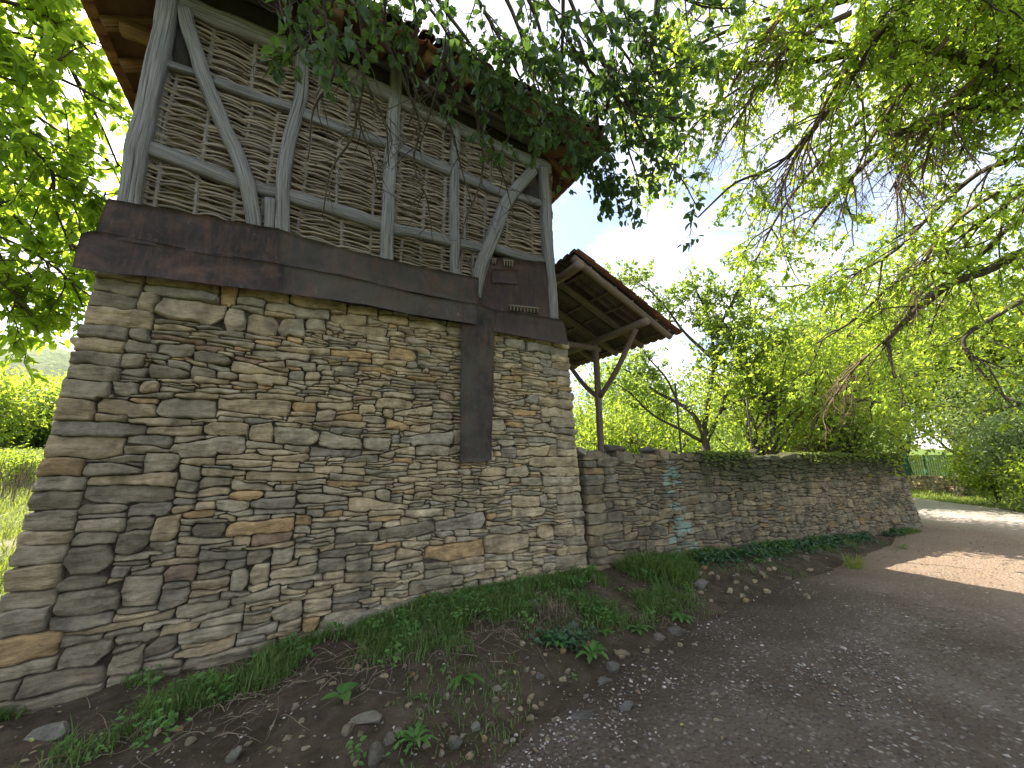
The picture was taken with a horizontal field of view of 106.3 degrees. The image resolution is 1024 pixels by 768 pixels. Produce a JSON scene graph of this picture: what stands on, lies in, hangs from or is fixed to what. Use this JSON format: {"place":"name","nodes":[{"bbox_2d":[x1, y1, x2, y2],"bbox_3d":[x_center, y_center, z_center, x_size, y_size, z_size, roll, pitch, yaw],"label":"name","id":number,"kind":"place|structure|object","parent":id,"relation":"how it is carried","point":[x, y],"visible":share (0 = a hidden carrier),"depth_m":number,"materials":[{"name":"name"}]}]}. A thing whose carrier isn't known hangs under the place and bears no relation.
{"place":"outdoors","nodes":[
{"label":"outdoors","id":0,"kind":"place"},
{"bbox_2d":[0,447,43,612],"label":"meadow grass","id":1,"kind":"structure","parent":0,"point":[7,528],"depth_m":7.51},
{"bbox_2d":[0,339,913,447],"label":"hills","id":2,"kind":"structure","parent":0,"point":[58,359],"depth_m":168.38,"materials":[{"name":"grass"},{"name":"plant"},{"name":"leaf"}]},
{"bbox_2d":[0,441,1023,767],"bbox_3d":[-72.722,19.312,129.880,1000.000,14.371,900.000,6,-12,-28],"label":"ground","id":3,"kind":"structure","parent":0,"point":[332,717],"depth_m":2.47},
{"bbox_2d":[0,450,37,504],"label":"dry weeds","id":4,"kind":"object","parent":3,"relation":"on","point":[22,482],"visible":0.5,"depth_m":10.13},
{"bbox_2d":[0,442,44,483],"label":"meadow shrub","id":5,"kind":"object","parent":3,"relation":"on","point":[10,456],"visible":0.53,"depth_m":11.32,"materials":[{"name":"green plant"}]},
{"bbox_2d":[0,405,52,446],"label":"meadow bush","id":6,"kind":"object","parent":3,"relation":"on","point":[42,441],"visible":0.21,"depth_m":24.19,"materials":[{"name":"green plant"}]},
{"bbox_2d":[0,364,60,448],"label":"meadow tree","id":7,"kind":"object","parent":3,"relation":"on","point":[13,402],"visible":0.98,"depth_m":21.56,"materials":[{"name":"green plant"}]},
{"bbox_2d":[2,369,60,440],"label":"meadow tree","id":8,"kind":"object","parent":3,"relation":"on","point":[26,379],"visible":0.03,"depth_m":27.46,"materials":[{"name":"green plant"}]},
{"bbox_2d":[11,372,66,444],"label":"meadow tree","id":9,"kind":"object","parent":3,"relation":"on","point":[42,409],"visible":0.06,"depth_m":24.51,"materials":[{"name":"green plant"}]},
{"bbox_2d":[11,364,66,394],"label":"meadow tree","id":10,"kind":"object","parent":3,"relation":"on","point":[52,375],"visible":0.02,"depth_m":30.58,"materials":[{"name":"green plant"}]},
{"bbox_2d":[23,721,69,740],"bbox_3d":[-2.668,2.005,2.207,0.257,0.078,0.106,0,-7,-2],"label":"stone","id":11,"kind":"object","parent":3,"relation":"on","point":[50,731],"visible":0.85,"depth_m":2.20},
{"bbox_2d":[0,0,132,385],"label":"walnut tree","id":12,"kind":"object","parent":3,"relation":"on","point":[60,30],"visible":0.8,"depth_m":4.66,"materials":[{"name":"green plant"}]},
{"bbox_2d":[142,752,154,759],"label":"stone","id":13,"kind":"object","parent":3,"relation":"on","point":[144,757],"visible":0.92,"depth_m":2.04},
{"bbox_2d":[153,727,161,736],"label":"stone","id":14,"kind":"object","parent":3,"relation":"on","point":[158,730],"visible":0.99,"depth_m":2.19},
{"bbox_2d":[173,725,182,731],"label":"stone","id":15,"kind":"object","parent":3,"relation":"on","point":[178,728],"visible":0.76,"depth_m":2.24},
{"bbox_2d":[184,736,196,745],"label":"stone","id":16,"kind":"object","parent":3,"relation":"on","point":[190,740],"visible":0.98,"depth_m":2.11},
{"bbox_2d":[206,727,216,731],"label":"stone","id":17,"kind":"object","parent":3,"relation":"on","point":[212,729],"visible":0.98,"depth_m":2.21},
{"bbox_2d":[225,745,241,763],"bbox_3d":[-1.446,1.939,2.005,0.061,0.066,0.076,-4,-11,19],"label":"stone","id":18,"kind":"object","parent":3,"relation":"on","point":[232,756],"visible":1,"depth_m":1.99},
{"bbox_2d":[243,741,252,746],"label":"stone","id":19,"kind":"object","parent":3,"relation":"on","point":[248,743],"visible":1,"depth_m":2.08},
{"bbox_2d":[268,746,276,753],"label":"stone","id":20,"kind":"object","parent":3,"relation":"on","point":[273,749],"visible":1,"depth_m":2.03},
{"bbox_2d":[282,735,292,740],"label":"stone","id":21,"kind":"object","parent":3,"relation":"on","point":[286,737],"visible":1,"depth_m":2.11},
{"bbox_2d":[291,703,298,710],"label":"stone","id":22,"kind":"object","parent":3,"relation":"on","point":[295,705],"visible":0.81,"depth_m":2.35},
{"bbox_2d":[301,745,310,750],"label":"stone","id":23,"kind":"object","parent":3,"relation":"on","point":[303,748],"visible":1,"depth_m":2.04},
{"bbox_2d":[0,0,611,718],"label":"old house","id":24,"kind":"structure","parent":3,"relation":"on","point":[280,414],"depth_m":3.58,"materials":[{"name":"stone"}]},
{"bbox_2d":[321,682,358,701],"bbox_3d":[-1.048,1.922,2.375,0.184,0.081,0.178,-2,-11,10],"label":"broadleaf weed","id":25,"kind":"object","parent":3,"relation":"on","point":[344,687],"visible":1,"depth_m":2.37,"materials":[{"name":"green plant"}]},
{"bbox_2d":[341,722,352,736],"bbox_3d":[-0.915,1.930,2.139,0.046,0.063,0.066,-9,-14,40],"label":"stone","id":26,"kind":"object","parent":3,"relation":"on","point":[347,729],"visible":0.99,"depth_m":2.13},
{"bbox_2d":[0,548,706,761],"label":"tall blades","id":27,"kind":"object","parent":3,"relation":"on","point":[234,682],"visible":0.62,"depth_m":3.17,"materials":[{"name":"green plant"}]},
{"bbox_2d":[351,754,360,761],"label":"stone","id":28,"kind":"object","parent":3,"relation":"on","point":[354,758],"visible":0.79,"depth_m":1.99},
{"bbox_2d":[353,759,359,766],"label":"stone","id":29,"kind":"object","parent":3,"relation":"on","point":[355,763],"visible":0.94,"depth_m":1.97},
{"bbox_2d":[354,664,360,670],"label":"stone","id":30,"kind":"object","parent":3,"relation":"on","point":[357,667],"visible":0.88,"depth_m":2.68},
{"bbox_2d":[357,730,363,736],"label":"stone","id":31,"kind":"object","parent":3,"relation":"on","point":[360,733],"visible":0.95,"depth_m":2.12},
{"bbox_2d":[350,710,381,724],"bbox_3d":[-0.852,1.941,2.226,0.189,0.064,0.078,4,-18,-14],"label":"stone","id":32,"kind":"object","parent":3,"relation":"on","point":[371,717],"visible":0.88,"depth_m":2.22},
{"bbox_2d":[32,563,712,767],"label":"dry roots","id":33,"kind":"object","parent":3,"relation":"on","point":[299,681],"visible":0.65,"depth_m":2.58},
{"bbox_2d":[368,741,383,767],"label":"stone","id":34,"kind":"object","parent":3,"relation":"on","point":[375,752],"visible":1,"depth_m":1.98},
{"bbox_2d":[380,673,388,677],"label":"stone","id":35,"kind":"object","parent":3,"relation":"on","point":[386,675],"visible":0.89,"depth_m":2.57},
{"bbox_2d":[383,731,394,745],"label":"stone","id":36,"kind":"object","parent":3,"relation":"on","point":[389,738],"visible":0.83,"depth_m":2.10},
{"bbox_2d":[392,719,438,754],"bbox_3d":[-0.554,1.968,2.136,0.259,0.067,0.227,6,-12,-28],"label":"dandelion","id":37,"kind":"object","parent":3,"relation":"on","point":[418,733],"visible":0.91,"depth_m":2.13,"materials":[{"name":"green plant"}]},
{"bbox_2d":[413,692,428,700],"bbox_3d":[-0.572,1.980,2.417,0.093,0.042,0.068,0,-11,-2],"label":"sprout","id":38,"kind":"object","parent":3,"relation":"on","point":[420,694],"visible":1,"depth_m":2.42,"materials":[{"name":"green plant"}]},
{"bbox_2d":[422,742,429,748],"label":"stone","id":39,"kind":"object","parent":3,"relation":"on","point":[425,745],"visible":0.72,"depth_m":2.12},
{"bbox_2d":[439,749,444,757],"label":"stone","id":40,"kind":"object","parent":3,"relation":"on","point":[441,753],"visible":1,"depth_m":2.07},
{"bbox_2d":[442,635,455,643],"bbox_3d":[-0.479,1.975,2.958,0.141,0.074,0.112,6,-12,-28],"label":"sprout","id":41,"kind":"object","parent":3,"relation":"on","point":[452,636],"visible":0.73,"depth_m":2.94,"materials":[{"name":"green plant"}]},
{"bbox_2d":[447,735,462,749],"bbox_3d":[-0.319,2.009,2.141,0.086,0.069,0.073,-6,-12,29],"label":"stone","id":42,"kind":"object","parent":3,"relation":"on","point":[455,742],"visible":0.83,"depth_m":2.13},
{"bbox_2d":[48,533,861,767],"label":"ground weeds","id":43,"kind":"object","parent":3,"relation":"on","point":[171,713],"visible":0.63,"depth_m":3.07,"materials":[{"name":"green plant"}]},
{"bbox_2d":[0,526,924,767],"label":"verge grass","id":44,"kind":"structure","parent":3,"relation":"on","point":[271,677],"depth_m":3.12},
{"bbox_2d":[447,673,484,689],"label":"long leaf weed","id":45,"kind":"object","parent":3,"relation":"on","point":[468,676],"visible":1,"depth_m":2.52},
{"bbox_2d":[465,752,473,759],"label":"stone","id":46,"kind":"object","parent":3,"relation":"on","point":[470,754],"visible":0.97,"depth_m":2.09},
{"bbox_2d":[470,720,480,731],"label":"stone","id":47,"kind":"object","parent":3,"relation":"on","point":[476,724],"visible":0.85,"depth_m":2.26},
{"bbox_2d":[482,735,486,742],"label":"stone","id":48,"kind":"object","parent":3,"relation":"on","point":[484,738],"visible":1,"depth_m":2.20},
{"bbox_2d":[492,696,498,702],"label":"stone","id":49,"kind":"object","parent":3,"relation":"on","point":[495,699],"visible":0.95,"depth_m":2.46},
{"bbox_2d":[493,685,500,690],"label":"stone","id":50,"kind":"object","parent":3,"relation":"on","point":[497,687],"visible":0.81,"depth_m":2.56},
{"bbox_2d":[240,0,767,281],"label":"mulberry tree","id":51,"kind":"object","parent":3,"relation":"on","point":[608,81],"visible":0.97,"depth_m":2.91,"materials":[{"name":"green plant"}]},
{"bbox_2d":[526,714,534,720],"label":"stone","id":52,"kind":"object","parent":3,"relation":"on","point":[530,717],"visible":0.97,"depth_m":2.37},
{"bbox_2d":[535,672,544,678],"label":"stone","id":53,"kind":"object","parent":3,"relation":"on","point":[539,675],"visible":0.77,"depth_m":2.78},
{"bbox_2d":[516,590,581,624],"bbox_3d":[0.326,2.023,3.543,0.851,0.216,0.825,-1,-11,4],"label":"dry tussock","id":54,"kind":"object","parent":3,"relation":"on","point":[556,610],"visible":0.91,"depth_m":3.51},
{"bbox_2d":[81,523,1023,767],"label":"gravel","id":55,"kind":"structure","parent":3,"relation":"on","point":[397,729],"depth_m":2.67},
{"bbox_2d":[541,632,566,647],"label":"leafy weed","id":56,"kind":"object","parent":3,"relation":"on","point":[557,642],"visible":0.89,"depth_m":3.08,"materials":[{"name":"green plant"}]},
{"bbox_2d":[560,648,565,653],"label":"stone","id":57,"kind":"object","parent":3,"relation":"on","point":[562,650],"visible":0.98,"depth_m":3.04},
{"bbox_2d":[559,676,566,681],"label":"stone","id":58,"kind":"object","parent":3,"relation":"on","point":[563,678],"visible":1,"depth_m":2.79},
{"bbox_2d":[243,535,892,767],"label":"sparse grass","id":59,"kind":"structure","parent":3,"relation":"on","point":[506,687],"depth_m":2.58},
{"bbox_2d":[568,622,578,628],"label":"stone","id":60,"kind":"object","parent":3,"relation":"on","point":[575,624],"visible":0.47,"depth_m":3.40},
{"bbox_2d":[568,709,593,719],"bbox_3d":[0.425,2.078,2.390,0.171,0.063,0.071,0,-9,-15],"label":"stone","id":61,"kind":"object","parent":3,"relation":"on","point":[582,714],"visible":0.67,"depth_m":2.39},
{"bbox_2d":[578,620,597,629],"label":"upright sprig","id":62,"kind":"object","parent":3,"relation":"on","point":[586,622],"visible":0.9,"depth_m":3.43,"materials":[{"name":"green plant"}]},
{"bbox_2d":[575,640,608,662],"bbox_3d":[0.628,2.133,3.042,0.287,0.110,0.288,0,-11,0],"label":"lobed weed","id":63,"kind":"object","parent":3,"relation":"on","point":[594,646],"visible":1,"depth_m":3.06,"materials":[{"name":"green plant"}]},
{"bbox_2d":[597,676,611,684],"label":"stone","id":64,"kind":"object","parent":3,"relation":"on","point":[601,680],"visible":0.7,"depth_m":2.77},
{"bbox_2d":[598,628,613,635],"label":"leafy weed","id":65,"kind":"object","parent":3,"relation":"on","point":[604,632],"visible":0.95,"depth_m":3.38,"materials":[{"name":"green plant"}]},
{"bbox_2d":[555,248,682,451],"bbox_3d":[1.063,0.513,7.244,2.422,4.520,3.423,6,-12,-28],"label":"porch canopy","id":66,"kind":"object","parent":3,"relation":"on","point":[603,313],"visible":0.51,"depth_m":6.73,"materials":[{"name":"wood"}]},
{"bbox_2d":[572,386,665,453],"bbox_3d":[2.848,2.093,13.336,4.782,4.030,4.804,-5,-12,26],"label":"background bush","id":67,"kind":"object","parent":3,"relation":"on","point":[585,437],"visible":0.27,"depth_m":12.95,"materials":[{"name":"green plant"}]},
{"bbox_2d":[570,352,670,447],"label":"background tree","id":68,"kind":"object","parent":3,"relation":"on","point":[613,389],"visible":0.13,"depth_m":22.63,"materials":[{"name":"green plant"}]},
{"bbox_2d":[614,649,630,657],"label":"stone","id":69,"kind":"object","parent":3,"relation":"on","point":[625,653],"visible":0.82,"depth_m":3.10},
{"bbox_2d":[626,624,652,634],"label":"paddle leaf weed","id":70,"kind":"object","parent":3,"relation":"on","point":[639,626],"visible":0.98,"depth_m":3.52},
{"bbox_2d":[578,389,728,453],"bbox_3d":[4.179,2.016,12.146,4.708,3.788,4.328,-6,-12,27],"label":"background bush","id":71,"kind":"object","parent":3,"relation":"on","point":[629,444],"visible":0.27,"depth_m":12.07,"materials":[{"name":"green plant"}]},
{"bbox_2d":[652,632,664,640],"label":"stone","id":72,"kind":"object","parent":3,"relation":"on","point":[658,636],"visible":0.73,"depth_m":3.45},
{"bbox_2d":[609,547,716,588],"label":"tall grass","id":73,"kind":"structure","parent":3,"relation":"on","point":[650,561],"depth_m":4.67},
{"bbox_2d":[583,359,744,452],"bbox_3d":[8.365,2.215,20.284,8.381,6.706,8.766,6,-12,-28],"label":"background tree","id":74,"kind":"object","parent":3,"relation":"on","point":[689,391],"visible":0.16,"depth_m":19.42,"materials":[{"name":"green plant"}]},
{"bbox_2d":[666,626,685,635],"bbox_3d":[1.538,2.311,3.581,0.178,0.082,0.102,0,-11,-5],"label":"stone","id":75,"kind":"object","parent":3,"relation":"on","point":[677,630],"visible":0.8,"depth_m":3.55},
{"bbox_2d":[670,611,695,624],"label":"lobed weed","id":76,"kind":"object","parent":3,"relation":"on","point":[680,617],"visible":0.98,"depth_m":3.78,"materials":[{"name":"green plant"}]},
{"bbox_2d":[694,579,707,588],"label":"stone","id":77,"kind":"object","parent":3,"relation":"on","point":[701,583],"visible":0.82,"depth_m":4.55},
{"bbox_2d":[600,241,821,450],"bbox_3d":[4.468,-0.772,9.807,5.000,5.670,2.785,-5,-12,23],"label":"apple tree","id":78,"kind":"object","parent":3,"relation":"on","point":[714,324],"visible":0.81,"depth_m":9.53,"materials":[{"name":"green plant"}]},
{"bbox_2d":[529,527,913,653],"bbox_3d":[4.173,2.585,5.819,9.764,0.339,0.869,7,-13,-32],"label":"ivy cover","id":79,"kind":"object","parent":3,"relation":"on","point":[571,640],"visible":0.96,"depth_m":5.67,"materials":[{"name":"green plant"}]},
{"bbox_2d":[670,375,805,455],"bbox_3d":[7.834,1.470,12.752,5.403,5.168,5.286,1,-11,-8],"label":"background tree","id":80,"kind":"object","parent":3,"relation":"on","point":[724,442],"visible":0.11,"depth_m":12.57,"materials":[{"name":"green plant"}]},
{"bbox_2d":[576,448,922,570],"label":"garden wall","id":81,"kind":"structure","parent":3,"relation":"on","point":[660,500],"depth_m":6.06,"materials":[{"name":"stone"}]},
{"bbox_2d":[576,447,586,455],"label":"stone","id":82,"kind":"object","parent":81,"relation":"on","point":[581,451],"visible":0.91,"depth_m":5.00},
{"bbox_2d":[603,444,625,452],"bbox_3d":[1.418,0.914,5.399,0.377,0.115,0.236,9,-14,-31],"label":"stone","id":83,"kind":"object","parent":81,"relation":"on","point":[608,448],"visible":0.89,"depth_m":5.30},
{"bbox_2d":[639,447,654,452],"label":"stone","id":84,"kind":"object","parent":81,"relation":"on","point":[646,450],"visible":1,"depth_m":5.66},
{"bbox_2d":[673,383,681,452],"bbox_3d":[2.680,0.719,6.171,0.071,1.492,0.032,6,-12,-28],"label":"fence rod","id":85,"kind":"object","parent":81,"relation":"on","point":[677,410],"visible":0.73,"depth_m":6.20,"materials":[{"name":"metal"}]},
{"bbox_2d":[745,397,753,455],"bbox_3d":[4.398,0.917,7.079,0.070,1.357,0.032,6,-12,-28],"label":"fence rod","id":86,"kind":"object","parent":81,"relation":"on","point":[749,424],"visible":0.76,"depth_m":7.10,"materials":[{"name":"metal"}]},
{"bbox_2d":[748,449,758,453],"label":"stone","id":87,"kind":"object","parent":81,"relation":"on","point":[755,451],"visible":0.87,"depth_m":6.81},
{"bbox_2d":[669,314,907,455],"bbox_3d":[5.905,0.792,9.072,4.380,4.977,4.780,6,-12,-28],"label":"young tree","id":88,"kind":"object","parent":3,"relation":"on","point":[770,425],"visible":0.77,"depth_m":8.85,"materials":[{"name":"green plant"}]},
{"bbox_2d":[697,354,913,454],"bbox_3d":[11.862,1.155,16.138,7.368,7.343,7.649,6,-12,-28],"label":"background tree","id":89,"kind":"object","parent":3,"relation":"on","point":[792,408],"depth_m":16.51,"materials":[{"name":"green plant"}]},
{"bbox_2d":[802,555,809,560],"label":"stone","id":90,"kind":"object","parent":3,"relation":"on","point":[806,557],"visible":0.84,"depth_m":5.87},
{"bbox_2d":[609,0,1023,448],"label":"overhanging tree","id":91,"kind":"object","parent":3,"relation":"on","point":[972,57],"visible":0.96,"depth_m":4.74,"materials":[{"name":"green plant"}]},
{"bbox_2d":[749,411,886,453],"bbox_3d":[7.340,1.586,9.323,2.723,1.808,4.658,-10,-15,43],"label":"dead brush","id":92,"kind":"object","parent":3,"relation":"on","point":[800,449],"visible":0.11,"depth_m":9.22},
{"bbox_2d":[721,286,952,440],"bbox_3d":[17.030,0.022,21.034,10.311,11.447,10.443,6,-12,-28],"label":"background tree","id":93,"kind":"object","parent":3,"relation":"on","point":[803,313],"visible":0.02,"depth_m":20.19,"materials":[{"name":"green plant"}]},
{"bbox_2d":[704,306,1004,482],"bbox_3d":[8.434,0.546,9.927,5.854,5.912,5.933,6,-12,-28],"label":"tree","id":94,"kind":"object","parent":3,"relation":"on","point":[847,354],"visible":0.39,"depth_m":9.21,"materials":[{"name":"green plant"}]},
{"bbox_2d":[775,383,941,475],"bbox_3d":[8.332,1.598,9.717,3.109,3.759,3.433,6,-12,-28],"label":"dense shrub","id":95,"kind":"object","parent":3,"relation":"on","point":[861,446],"visible":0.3,"depth_m":9.15,"materials":[{"name":"green plant"}]},
{"bbox_2d":[696,230,1023,461],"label":"background tree","id":96,"kind":"object","parent":3,"relation":"on","point":[815,276],"visible":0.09,"depth_m":12.57,"materials":[{"name":"green plant"}]},
{"bbox_2d":[798,195,1023,496],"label":"background tree","id":97,"kind":"object","parent":3,"relation":"on","point":[963,490],"visible":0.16,"depth_m":16.59,"materials":[{"name":"green plant"}]},
{"bbox_2d":[868,310,982,470],"bbox_3d":[22.575,0.674,22.884,9.477,10.856,10.220,-1,-11,4],"label":"background tree","id":98,"kind":"object","parent":3,"relation":"on","point":[918,437],"visible":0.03,"depth_m":21.68,"materials":[{"name":"green plant"}]},
{"bbox_2d":[848,259,1023,452],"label":"background tree","id":99,"kind":"object","parent":3,"relation":"on","point":[942,444],"visible":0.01,"depth_m":23.37,"materials":[{"name":"green plant"}]},
{"bbox_2d":[901,454,975,475],"bbox_3d":[20.696,4.358,18.918,0.081,1.750,4.471,3,-11,-16],"label":"fence","id":100,"kind":"object","parent":3,"relation":"on","point":[925,466],"visible":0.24,"depth_m":19.13,"materials":[{"name":"metal"}]},
{"bbox_2d":[906,475,989,493],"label":"stone wall","id":101,"kind":"structure","parent":3,"relation":"on","point":[934,483],"depth_m":18.56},
{"bbox_2d":[892,240,1023,448],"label":"background tree","id":102,"kind":"object","parent":3,"relation":"on","point":[998,343],"visible":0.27,"depth_m":14.48,"materials":[{"name":"green plant"}]},
{"bbox_2d":[897,283,1023,425],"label":"background tree","id":103,"kind":"object","parent":3,"relation":"on","point":[1000,329],"visible":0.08,"depth_m":15.79,"materials":[{"name":"green plant"}]},
{"bbox_2d":[914,359,1023,502],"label":"roadside bush","id":104,"kind":"object","parent":3,"relation":"on","point":[972,403],"visible":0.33,"depth_m":14.32,"materials":[{"name":"green plant"}]},
{"bbox_2d":[931,430,1016,505],"bbox_3d":[16.629,2.903,13.320,3.253,2.825,2.969,6,-12,-28],"label":"roadside bush","id":105,"kind":"object","parent":3,"relation":"on","point":[961,470],"visible":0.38,"depth_m":13.40,"materials":[{"name":"green plant"}]},
{"bbox_2d":[941,409,1023,509],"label":"roadside bush","id":106,"kind":"object","parent":3,"relation":"on","point":[1007,440],"visible":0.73,"depth_m":11.83,"materials":[{"name":"green plant"}]},
{"bbox_2d":[971,433,1023,507],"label":"roadside bush","id":107,"kind":"object","parent":3,"relation":"on","point":[1019,474],"visible":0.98,"depth_m":11.05,"materials":[{"name":"green plant"}]},
{"bbox_2d":[0,0,1023,449],"label":"sky","id":108,"kind":"structure","parent":0,"point":[575,224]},
{"bbox_2d":[487,498,1023,767],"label":"road","id":109,"kind":"structure","parent":0,"point":[954,709],"depth_m":2.84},
{"bbox_2d":[0,528,1022,766],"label":"leaf litter","id":110,"kind":"object","parent":109,"relation":"on","point":[415,743],"visible":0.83,"depth_m":2.74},
{"bbox_2d":[606,661,619,672],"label":"stone","id":111,"kind":"object","parent":109,"relation":"on","point":[612,667],"visible":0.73,"depth_m":2.90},
{"bbox_2d":[618,700,632,710],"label":"stone","id":112,"kind":"object","parent":109,"relation":"on","point":[626,705],"visible":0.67,"depth_m":2.45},
{"bbox_2d":[832,553,866,569],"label":"grass tuft","id":113,"kind":"object","parent":109,"relation":"on","point":[857,564],"visible":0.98,"depth_m":5.68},
{"bbox_2d":[910,487,1023,510],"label":"lawn grass","id":114,"kind":"structure","parent":0,"point":[931,493],"depth_m":15.12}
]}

